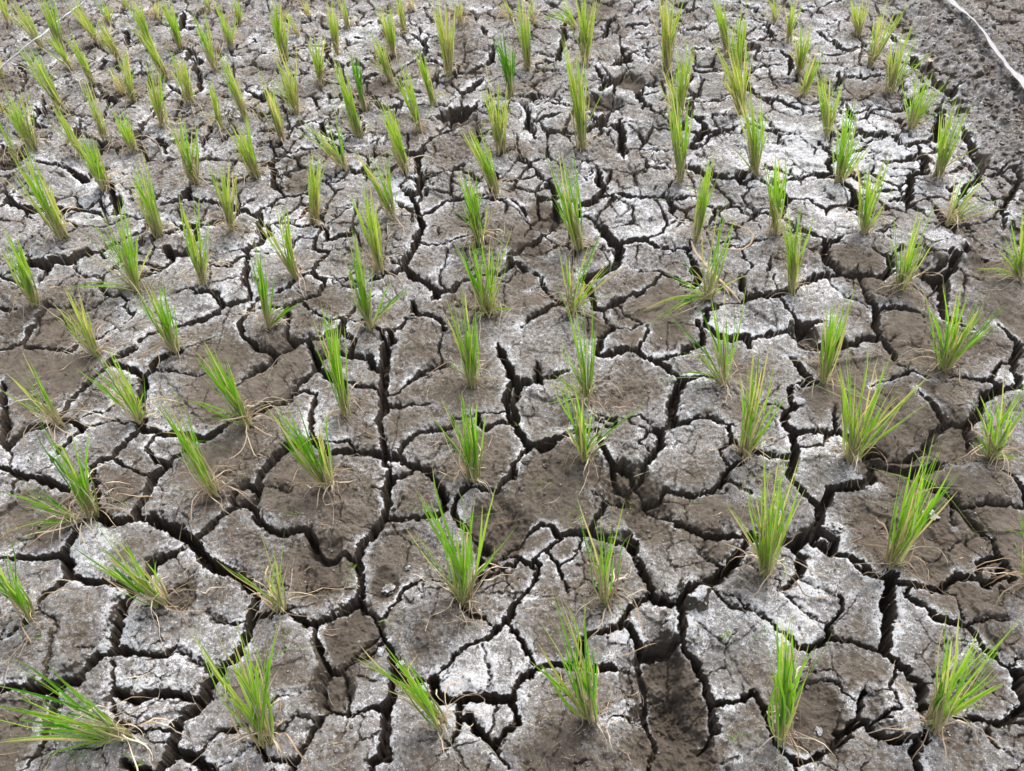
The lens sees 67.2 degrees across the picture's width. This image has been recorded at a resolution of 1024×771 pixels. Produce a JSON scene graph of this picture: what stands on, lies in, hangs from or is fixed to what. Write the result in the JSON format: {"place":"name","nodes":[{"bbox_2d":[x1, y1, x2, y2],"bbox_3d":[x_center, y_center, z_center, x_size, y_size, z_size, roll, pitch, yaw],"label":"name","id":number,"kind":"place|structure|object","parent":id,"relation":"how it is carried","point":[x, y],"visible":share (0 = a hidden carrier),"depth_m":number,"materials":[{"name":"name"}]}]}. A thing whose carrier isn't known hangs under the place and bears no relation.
{"place":"outdoors","nodes":[
{"label":"outdoors","id":0,"kind":"place"},
{"bbox_2d":[0,0,1023,770],"bbox_3d":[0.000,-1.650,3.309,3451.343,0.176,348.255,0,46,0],"label":"ground","id":1,"kind":"structure","parent":0,"point":[628,120],"depth_m":1.64,"materials":[{"name":"grey soil"}]},
{"bbox_2d":[1,0,57,53],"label":"rice seedling","id":2,"kind":"object","parent":1,"relation":"on","point":[34,34],"visible":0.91,"depth_m":2.86,"materials":[{"name":"green plant"}]},
{"bbox_2d":[0,79,60,164],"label":"rice seedling","id":3,"kind":"object","parent":1,"relation":"on","point":[30,140],"visible":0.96,"depth_m":2.32,"materials":[{"name":"green plant"}]},
{"bbox_2d":[0,226,70,322],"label":"rice seedling","id":4,"kind":"object","parent":1,"relation":"on","point":[32,295],"visible":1,"depth_m":1.79,"materials":[{"name":"green plant"}]},
{"bbox_2d":[0,539,85,667],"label":"rice seedling","id":5,"kind":"object","parent":1,"relation":"on","point":[21,602],"visible":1,"depth_m":1.24,"materials":[{"name":"green plant"}]},
{"bbox_2d":[15,43,74,125],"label":"rice seedling","id":6,"kind":"object","parent":1,"relation":"on","point":[51,88],"visible":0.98,"depth_m":2.48,"materials":[{"name":"green plant"}]},
{"bbox_2d":[3,136,89,246],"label":"rice seedling","id":7,"kind":"object","parent":1,"relation":"on","point":[57,225],"visible":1,"depth_m":1.94,"materials":[{"name":"green plant"}]},
{"bbox_2d":[1,353,114,458],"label":"rice seedling","id":8,"kind":"object","parent":1,"relation":"on","point":[53,414],"visible":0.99,"depth_m":1.55,"materials":[{"name":"green plant"}]},
{"bbox_2d":[35,0,82,52],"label":"rice seedling","id":9,"kind":"object","parent":1,"relation":"on","point":[54,30],"visible":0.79,"depth_m":2.85,"materials":[{"name":"green plant"}]},
{"bbox_2d":[0,478,133,550],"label":"rice seedling","id":10,"kind":"object","parent":1,"relation":"on","point":[72,517],"visible":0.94,"depth_m":1.40,"materials":[{"name":"green plant"}]},
{"bbox_2d":[37,284,130,378],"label":"rice seedling","id":11,"kind":"object","parent":1,"relation":"on","point":[86,334],"visible":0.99,"depth_m":1.71,"materials":[{"name":"green plant"}]},
{"bbox_2d":[34,416,155,550],"bbox_3d":[-0.749,0.143,1.349,0.154,0.304,0.190,5,46,5],"label":"rice seedling","id":12,"kind":"object","parent":1,"relation":"on","point":[85,500],"visible":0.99,"depth_m":1.37,"materials":[{"name":"green plant"}]},
{"bbox_2d":[74,68,124,147],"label":"rice seedling","id":13,"kind":"object","parent":1,"relation":"on","point":[100,127],"visible":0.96,"depth_m":2.36,"materials":[{"name":"green plant"}]},
{"bbox_2d":[0,658,202,770],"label":"rice seedling","id":14,"kind":"object","parent":1,"relation":"on","point":[109,731],"visible":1,"depth_m":1.12,"materials":[{"name":"green plant"}]},
{"bbox_2d":[70,130,135,206],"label":"rice seedling","id":15,"kind":"object","parent":1,"relation":"on","point":[97,172],"visible":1,"depth_m":2.14,"materials":[{"name":"green plant"}]},
{"bbox_2d":[70,192,160,305],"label":"rice seedling","id":16,"kind":"object","parent":1,"relation":"on","point":[132,277],"visible":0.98,"depth_m":1.84,"materials":[{"name":"green plant"}]},
{"bbox_2d":[73,340,190,437],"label":"rice seedling","id":17,"kind":"object","parent":1,"relation":"on","point":[134,407],"visible":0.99,"depth_m":1.54,"materials":[{"name":"green plant"}]},
{"bbox_2d":[104,104,163,162],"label":"rice seedling","id":18,"kind":"object","parent":1,"relation":"on","point":[129,139],"visible":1,"depth_m":2.33,"materials":[{"name":"green plant"}]},
{"bbox_2d":[68,520,215,653],"bbox_3d":[-0.588,0.261,1.226,0.227,0.298,0.146,28,52,25],"label":"rice seedling","id":19,"kind":"object","parent":1,"relation":"on","point":[154,596],"visible":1,"depth_m":1.25,"materials":[{"name":"green plant"}]},
{"bbox_2d":[124,148,184,245],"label":"rice seedling","id":20,"kind":"object","parent":1,"relation":"on","point":[155,227],"visible":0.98,"depth_m":1.99,"materials":[{"name":"green plant"}]},
{"bbox_2d":[137,59,187,134],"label":"rice seedling","id":21,"kind":"object","parent":1,"relation":"on","point":[158,107],"visible":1,"depth_m":2.41,"materials":[{"name":"green plant"}]},
{"bbox_2d":[124,273,201,379],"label":"rice seedling","id":22,"kind":"object","parent":1,"relation":"on","point":[170,340],"visible":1,"depth_m":1.68,"materials":[{"name":"green plant"}]},
{"bbox_2d":[147,0,196,55],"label":"rice seedling","id":23,"kind":"object","parent":1,"relation":"on","point":[174,29],"visible":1,"depth_m":2.84,"materials":[{"name":"green plant"}]},
{"bbox_2d":[161,116,209,193],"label":"rice seedling","id":24,"kind":"object","parent":1,"relation":"on","point":[192,173],"visible":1,"depth_m":2.18,"materials":[{"name":"green plant"}]},
{"bbox_2d":[163,46,209,115],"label":"rice seedling","id":25,"kind":"object","parent":1,"relation":"on","point":[187,92],"visible":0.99,"depth_m":2.55,"materials":[{"name":"green plant"}]},
{"bbox_2d":[176,193,234,300],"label":"rice seedling","id":26,"kind":"object","parent":1,"relation":"on","point":[200,269],"visible":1,"depth_m":1.85,"materials":[{"name":"green plant"}]},
{"bbox_2d":[149,381,263,539],"bbox_3d":[-0.570,0.111,1.340,0.177,0.338,0.149,-20,49,-18],"label":"rice seedling","id":27,"kind":"object","parent":1,"relation":"on","point":[197,462],"visible":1,"depth_m":1.39,"materials":[{"name":"green plant"}]},
{"bbox_2d":[190,1,225,77],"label":"rice seedling","id":28,"kind":"object","parent":1,"relation":"on","point":[208,49],"visible":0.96,"depth_m":2.72,"materials":[{"name":"green plant"}]},
{"bbox_2d":[201,155,266,250],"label":"rice seedling","id":29,"kind":"object","parent":1,"relation":"on","point":[227,207],"visible":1,"depth_m":2.00,"materials":[{"name":"green plant"}]},
{"bbox_2d":[214,47,264,127],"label":"rice seedling","id":30,"kind":"object","parent":1,"relation":"on","point":[239,102],"visible":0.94,"depth_m":2.46,"materials":[{"name":"green plant"}]},
{"bbox_2d":[184,337,297,457],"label":"rice seedling","id":31,"kind":"object","parent":1,"relation":"on","point":[229,391],"visible":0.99,"depth_m":1.52,"materials":[{"name":"green plant"}]},
{"bbox_2d":[182,615,313,770],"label":"rice seedling","id":32,"kind":"object","parent":1,"relation":"on","point":[256,711],"visible":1,"depth_m":1.04,"materials":[{"name":"green plant"}]},
{"bbox_2d":[219,109,286,186],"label":"rice seedling","id":33,"kind":"object","parent":1,"relation":"on","point":[249,160],"visible":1,"depth_m":2.22,"materials":[{"name":"green plant"}]},
{"bbox_2d":[232,238,299,340],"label":"rice seedling","id":34,"kind":"object","parent":1,"relation":"on","point":[263,296],"visible":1,"depth_m":1.73,"materials":[{"name":"green plant"}]},
{"bbox_2d":[254,69,300,151],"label":"rice seedling","id":35,"kind":"object","parent":1,"relation":"on","point":[277,121],"visible":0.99,"depth_m":2.36,"materials":[{"name":"green plant"}]},
{"bbox_2d":[266,0,308,68],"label":"rice seedling","id":36,"kind":"object","parent":1,"relation":"on","point":[279,30],"visible":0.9,"depth_m":2.76,"materials":[{"name":"green plant"}]},
{"bbox_2d":[253,202,323,298],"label":"rice seedling","id":37,"kind":"object","parent":1,"relation":"on","point":[289,264],"visible":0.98,"depth_m":1.87,"materials":[{"name":"green plant"}]},
{"bbox_2d":[220,527,357,641],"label":"rice seedling","id":38,"kind":"object","parent":1,"relation":"on","point":[279,605],"visible":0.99,"depth_m":1.26,"materials":[{"name":"green plant"}]},
{"bbox_2d":[265,38,316,116],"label":"rice seedling","id":39,"kind":"object","parent":1,"relation":"on","point":[291,89],"visible":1,"depth_m":2.48,"materials":[{"name":"green plant"}]},
{"bbox_2d":[259,398,367,533],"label":"rice seedling","id":40,"kind":"object","parent":1,"relation":"on","point":[322,478],"visible":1,"depth_m":1.39,"materials":[{"name":"green plant"}]},
{"bbox_2d":[295,148,338,237],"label":"rice seedling","id":41,"kind":"object","parent":1,"relation":"on","point":[314,208],"visible":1,"depth_m":2.04,"materials":[{"name":"green plant"}]},
{"bbox_2d":[299,33,346,90],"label":"rice seedling","id":42,"kind":"object","parent":1,"relation":"on","point":[318,62],"visible":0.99,"depth_m":2.65,"materials":[{"name":"green plant"}]},
{"bbox_2d":[294,105,365,178],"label":"rice seedling","id":43,"kind":"object","parent":1,"relation":"on","point":[331,150],"visible":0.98,"depth_m":2.23,"materials":[{"name":"green plant"}]},
{"bbox_2d":[311,302,384,439],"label":"rice seedling","id":44,"kind":"object","parent":1,"relation":"on","point":[333,355],"visible":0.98,"depth_m":1.51,"materials":[{"name":"green plant"}]},
{"bbox_2d":[326,50,385,139],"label":"rice seedling","id":45,"kind":"object","parent":1,"relation":"on","point":[355,127],"visible":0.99,"depth_m":2.37,"materials":[{"name":"green plant"}]},
{"bbox_2d":[331,223,413,348],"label":"rice seedling","id":46,"kind":"object","parent":1,"relation":"on","point":[364,307],"visible":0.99,"depth_m":1.73,"materials":[{"name":"green plant"}]},
{"bbox_2d":[341,182,406,292],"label":"rice seedling","id":47,"kind":"object","parent":1,"relation":"on","point":[373,240],"visible":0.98,"depth_m":1.87,"materials":[{"name":"green plant"}]},
{"bbox_2d":[354,149,420,228],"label":"rice seedling","id":48,"kind":"object","parent":1,"relation":"on","point":[385,200],"visible":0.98,"depth_m":2.06,"materials":[{"name":"green plant"}]},
{"bbox_2d":[364,2,411,64],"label":"rice seedling","id":49,"kind":"object","parent":1,"relation":"on","point":[389,35],"visible":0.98,"depth_m":2.81,"materials":[{"name":"green plant"}]},
{"bbox_2d":[372,93,436,184],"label":"rice seedling","id":50,"kind":"object","parent":1,"relation":"on","point":[398,147],"visible":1,"depth_m":2.19,"materials":[{"name":"green plant"}]},
{"bbox_2d":[389,61,444,141],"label":"rice seedling","id":51,"kind":"object","parent":1,"relation":"on","point":[413,112],"visible":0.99,"depth_m":2.40,"materials":[{"name":"green plant"}]},
{"bbox_2d":[357,644,505,770],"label":"rice seedling","id":52,"kind":"object","parent":1,"relation":"on","point":[421,699],"visible":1,"depth_m":1.08,"materials":[{"name":"green plant"}]},
{"bbox_2d":[428,0,462,76],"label":"rice seedling","id":53,"kind":"object","parent":1,"relation":"on","point":[447,54],"visible":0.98,"depth_m":2.65,"materials":[{"name":"green plant"}]},
{"bbox_2d":[403,468,513,637],"bbox_3d":[-0.090,0.234,1.174,0.201,0.427,0.140,0,46,0],"label":"rice seedling","id":54,"kind":"object","parent":1,"relation":"on","point":[462,567],"visible":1,"depth_m":1.22,"materials":[{"name":"green plant"}]},
{"bbox_2d":[425,391,493,507],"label":"rice seedling","id":55,"kind":"object","parent":1,"relation":"on","point":[470,450],"visible":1,"depth_m":1.41,"materials":[{"name":"green plant"}]},
{"bbox_2d":[431,282,517,403],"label":"rice seedling","id":56,"kind":"object","parent":1,"relation":"on","point":[470,364],"visible":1,"depth_m":1.59,"materials":[{"name":"green plant"}]},
{"bbox_2d":[449,167,509,258],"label":"rice seedling","id":57,"kind":"object","parent":1,"relation":"on","point":[474,219],"visible":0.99,"depth_m":1.96,"materials":[{"name":"green plant"}]},
{"bbox_2d":[453,221,514,343],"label":"rice seedling","id":58,"kind":"object","parent":1,"relation":"on","point":[487,303],"visible":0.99,"depth_m":1.76,"materials":[{"name":"green plant"}]},
{"bbox_2d":[458,127,525,206],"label":"rice seedling","id":59,"kind":"object","parent":1,"relation":"on","point":[491,177],"visible":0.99,"depth_m":2.12,"materials":[{"name":"green plant"}]},
{"bbox_2d":[473,63,521,158],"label":"rice seedling","id":60,"kind":"object","parent":1,"relation":"on","point":[499,133],"visible":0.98,"depth_m":2.28,"materials":[{"name":"green plant"}]},
{"bbox_2d":[483,27,537,100],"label":"rice seedling","id":61,"kind":"object","parent":1,"relation":"on","point":[508,75],"visible":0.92,"depth_m":2.54,"materials":[{"name":"green plant"}]},
{"bbox_2d":[0,0,1023,770],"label":"mud crumbs","id":62,"kind":"object","parent":1,"relation":"on","point":[1014,154],"visible":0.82,"depth_m":1.50,"materials":[{"name":"soil"}]},
{"bbox_2d":[507,0,558,76],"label":"rice seedling","id":63,"kind":"object","parent":1,"relation":"on","point":[524,39],"visible":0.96,"depth_m":2.69,"materials":[{"name":"green plant"}]},
{"bbox_2d":[543,146,607,260],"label":"rice seedling","id":64,"kind":"object","parent":1,"relation":"on","point":[574,229],"visible":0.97,"depth_m":1.92,"materials":[{"name":"green plant"}]},
{"bbox_2d":[537,34,614,153],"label":"rice seedling","id":65,"kind":"object","parent":1,"relation":"on","point":[579,118],"visible":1,"depth_m":2.28,"materials":[{"name":"green plant"}]},
{"bbox_2d":[546,302,622,420],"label":"rice seedling","id":66,"kind":"object","parent":1,"relation":"on","point":[586,383],"visible":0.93,"depth_m":1.57,"materials":[{"name":"green plant"}]},
{"bbox_2d":[543,233,627,329],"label":"rice seedling","id":67,"kind":"object","parent":1,"relation":"on","point":[574,303],"visible":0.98,"depth_m":1.78,"materials":[{"name":"green plant"}]},
{"bbox_2d":[528,588,643,760],"bbox_3d":[0.113,0.362,1.045,0.167,0.404,0.149,13,47,13],"label":"rice seedling","id":68,"kind":"object","parent":1,"relation":"on","point":[579,684],"visible":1,"depth_m":1.06,"materials":[{"name":"green plant"}]},
{"bbox_2d":[562,0,617,67],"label":"rice seedling","id":69,"kind":"object","parent":1,"relation":"on","point":[585,32],"visible":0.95,"depth_m":2.70,"materials":[{"name":"green plant"}]},
{"bbox_2d":[541,371,645,493],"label":"rice seedling","id":70,"kind":"object","parent":1,"relation":"on","point":[580,431],"visible":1,"depth_m":1.45,"materials":[{"name":"green plant"}]},
{"bbox_2d":[576,491,649,645],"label":"rice seedling","id":71,"kind":"object","parent":1,"relation":"on","point":[605,595],"visible":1,"depth_m":1.25,"materials":[{"name":"green plant"}]},
{"bbox_2d":[651,0,689,81],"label":"rice seedling","id":72,"kind":"object","parent":1,"relation":"on","point":[668,33],"visible":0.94,"depth_m":2.67,"materials":[{"name":"green plant"}]},
{"bbox_2d":[658,64,697,195],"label":"rice seedling","id":73,"kind":"object","parent":1,"relation":"on","point":[676,138],"visible":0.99,"depth_m":2.13,"materials":[{"name":"green plant"}]},
{"bbox_2d":[657,32,703,119],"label":"rice seedling","id":74,"kind":"object","parent":1,"relation":"on","point":[682,96],"visible":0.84,"depth_m":2.46,"materials":[{"name":"green plant"}]},
{"bbox_2d":[636,203,748,325],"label":"rice seedling","id":75,"kind":"object","parent":1,"relation":"on","point":[707,294],"visible":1,"depth_m":1.83,"materials":[{"name":"green plant"}]},
{"bbox_2d":[662,148,723,252],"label":"rice seedling","id":76,"kind":"object","parent":1,"relation":"on","point":[701,207],"visible":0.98,"depth_m":1.97,"materials":[{"name":"green plant"}]},
{"bbox_2d":[655,277,769,406],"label":"rice seedling","id":77,"kind":"object","parent":1,"relation":"on","point":[721,377],"visible":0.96,"depth_m":1.61,"materials":[{"name":"green plant"}]},
{"bbox_2d":[710,0,760,86],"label":"rice seedling","id":78,"kind":"object","parent":1,"relation":"on","point":[739,49],"visible":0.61,"depth_m":2.63,"materials":[{"name":"green plant"}]},
{"bbox_2d":[711,36,770,120],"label":"rice seedling","id":79,"kind":"object","parent":1,"relation":"on","point":[739,87],"visible":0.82,"depth_m":2.46,"materials":[{"name":"green plant"}]},
{"bbox_2d":[702,342,786,489],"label":"rice seedling","id":80,"kind":"object","parent":1,"relation":"on","point":[748,445],"visible":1,"depth_m":1.46,"materials":[{"name":"green plant"}]},
{"bbox_2d":[733,80,773,179],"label":"rice seedling","id":81,"kind":"object","parent":1,"relation":"on","point":[755,149],"visible":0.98,"depth_m":2.19,"materials":[{"name":"green plant"}]},
{"bbox_2d":[720,442,833,600],"bbox_3d":[0.430,0.198,1.215,0.208,0.406,0.150,-10,47,-10],"label":"rice seedling","id":82,"kind":"object","parent":1,"relation":"on","point":[770,542],"visible":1,"depth_m":1.24,"materials":[{"name":"green plant"}]},
{"bbox_2d":[757,155,809,247],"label":"rice seedling","id":83,"kind":"object","parent":1,"relation":"on","point":[775,199],"visible":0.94,"depth_m":1.97,"materials":[{"name":"green plant"}]},
{"bbox_2d":[738,606,837,770],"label":"rice seedling","id":84,"kind":"object","parent":1,"relation":"on","point":[784,687],"visible":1,"depth_m":1.02,"materials":[{"name":"green plant"}]},
{"bbox_2d":[758,197,820,314],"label":"rice seedling","id":85,"kind":"object","parent":1,"relation":"on","point":[792,267],"visible":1,"depth_m":1.81,"materials":[{"name":"green plant"}]},
{"bbox_2d":[772,40,828,100],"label":"rice seedling","id":86,"kind":"object","parent":1,"relation":"on","point":[808,81],"visible":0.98,"depth_m":2.57,"materials":[{"name":"green plant"}]},
{"bbox_2d":[788,19,819,76],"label":"rice seedling","id":87,"kind":"object","parent":1,"relation":"on","point":[800,55],"visible":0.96,"depth_m":2.70,"materials":[{"name":"green plant"}]},
{"bbox_2d":[807,71,844,142],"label":"rice seedling","id":88,"kind":"object","parent":1,"relation":"on","point":[826,116],"visible":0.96,"depth_m":2.37,"materials":[{"name":"green plant"}]},
{"bbox_2d":[790,283,881,410],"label":"rice seedling","id":89,"kind":"object","parent":1,"relation":"on","point":[830,353],"visible":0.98,"depth_m":1.61,"materials":[{"name":"green plant"}]},
{"bbox_2d":[815,93,869,187],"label":"rice seedling","id":90,"kind":"object","parent":1,"relation":"on","point":[841,175],"visible":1,"depth_m":2.19,"materials":[{"name":"green plant"}]},
{"bbox_2d":[833,152,894,253],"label":"rice seedling","id":91,"kind":"object","parent":1,"relation":"on","point":[866,224],"visible":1,"depth_m":2.00,"materials":[{"name":"green plant"}]},
{"bbox_2d":[807,343,930,489],"bbox_3d":[0.642,0.029,1.425,0.208,0.351,0.148,33,54,28],"label":"rice seedling","id":92,"kind":"object","parent":1,"relation":"on","point":[855,449],"visible":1,"depth_m":1.45,"materials":[{"name":"green plant"}]},
{"bbox_2d":[842,0,907,76],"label":"rice seedling","id":93,"kind":"object","parent":1,"relation":"on","point":[873,60],"visible":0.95,"depth_m":2.74,"materials":[{"name":"green plant"}]},
{"bbox_2d":[858,24,932,104],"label":"rice seedling","id":94,"kind":"object","parent":1,"relation":"on","point":[892,76],"visible":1,"depth_m":2.59,"materials":[{"name":"green plant"}]},
{"bbox_2d":[838,437,965,606],"bbox_3d":[0.681,0.190,1.227,0.238,0.393,0.195,-20,49,-19],"label":"rice seedling","id":95,"kind":"object","parent":1,"relation":"on","point":[901,544],"visible":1,"depth_m":1.26,"materials":[{"name":"green plant"}]},
{"bbox_2d":[872,200,944,307],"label":"rice seedling","id":96,"kind":"object","parent":1,"relation":"on","point":[901,281],"visible":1,"depth_m":1.83,"materials":[{"name":"green plant"}]},
{"bbox_2d":[890,67,957,141],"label":"rice seedling","id":97,"kind":"object","parent":1,"relation":"on","point":[917,112],"visible":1,"depth_m":2.42,"materials":[{"name":"green plant"}]},
{"bbox_2d":[854,610,1023,764],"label":"rice seedling","id":98,"kind":"object","parent":1,"relation":"on","point":[941,711],"visible":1,"depth_m":1.06,"materials":[{"name":"green plant"}]},
{"bbox_2d":[912,97,981,194],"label":"rice seedling","id":99,"kind":"object","parent":1,"relation":"on","point":[943,159],"visible":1,"depth_m":2.18,"materials":[{"name":"green plant"}]},
{"bbox_2d":[896,289,1008,383],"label":"rice seedling","id":100,"kind":"object","parent":1,"relation":"on","point":[950,354],"visible":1,"depth_m":1.64,"materials":[{"name":"green plant"}]},
{"bbox_2d":[929,162,1002,234],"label":"rice seedling","id":101,"kind":"object","parent":1,"relation":"on","point":[952,216],"visible":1,"depth_m":2.07,"materials":[{"name":"green plant"}]},
{"bbox_2d":[955,376,1023,485],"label":"rice seedling","id":102,"kind":"object","parent":1,"relation":"on","point":[996,447],"visible":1,"depth_m":1.47,"materials":[{"name":"green plant"}]},
{"bbox_2d":[980,207,1023,290],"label":"rice seedling","id":103,"kind":"object","parent":1,"relation":"on","point":[1017,268],"visible":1,"depth_m":1.88,"materials":[{"name":"green plant"}]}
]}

